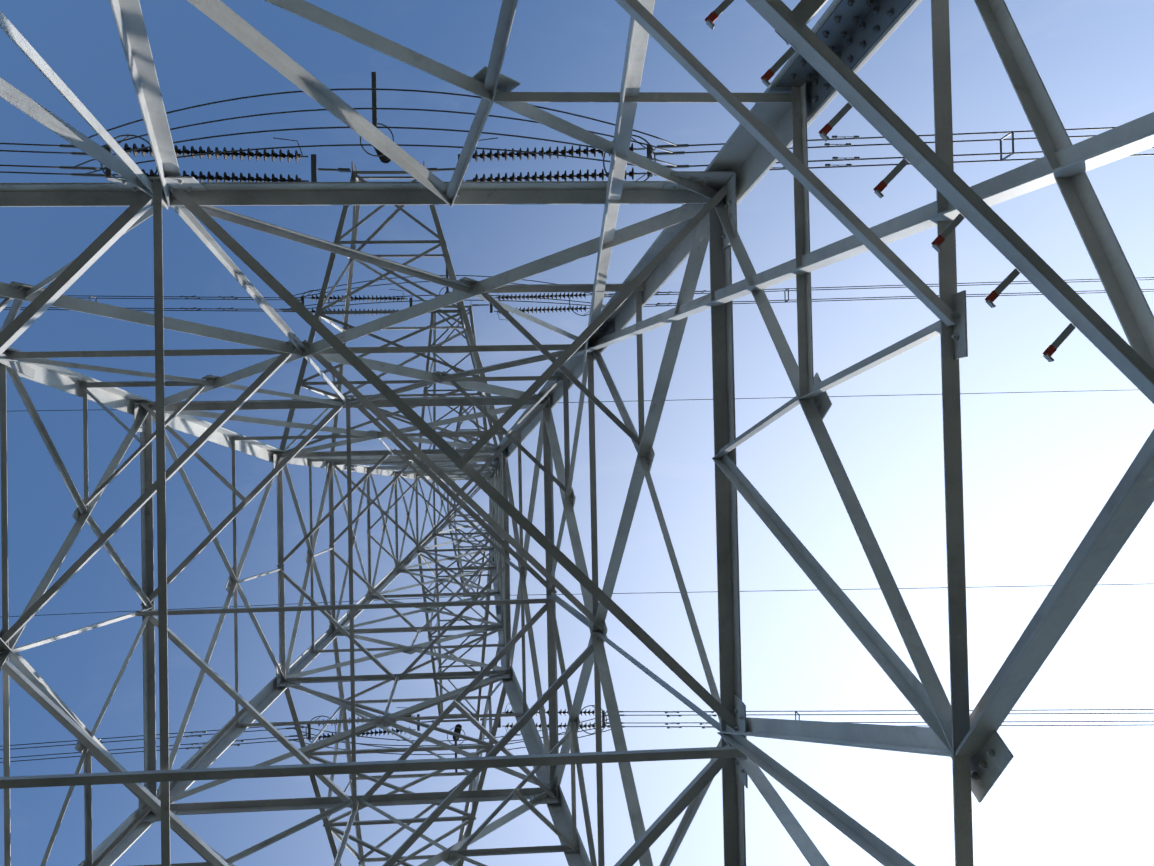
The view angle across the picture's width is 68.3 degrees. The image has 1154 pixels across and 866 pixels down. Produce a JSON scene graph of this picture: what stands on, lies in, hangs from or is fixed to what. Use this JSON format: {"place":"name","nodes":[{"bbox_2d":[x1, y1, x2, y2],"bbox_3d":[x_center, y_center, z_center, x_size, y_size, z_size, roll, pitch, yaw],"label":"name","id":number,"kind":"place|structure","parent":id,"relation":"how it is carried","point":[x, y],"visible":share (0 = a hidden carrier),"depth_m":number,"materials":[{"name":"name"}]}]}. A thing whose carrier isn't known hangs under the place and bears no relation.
{"place":"outdoors","nodes":[
{"label":"outdoors","id":0,"kind":"place"},
{"bbox_2d":[0,0,1153,865],"label":"sky","id":1,"kind":"structure","parent":0,"point":[1039,467],"materials":[{"name":"blue"}]},
{"label":"terrain","id":2,"kind":"structure","parent":0,"visible":0},
{"bbox_2d":[0,0,1153,865],"bbox_3d":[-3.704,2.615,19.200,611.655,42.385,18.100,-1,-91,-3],"label":"transmission tower","id":3,"kind":"structure","parent":2,"relation":"on","point":[832,52],"depth_m":6.54,"materials":[{"name":"metal"}]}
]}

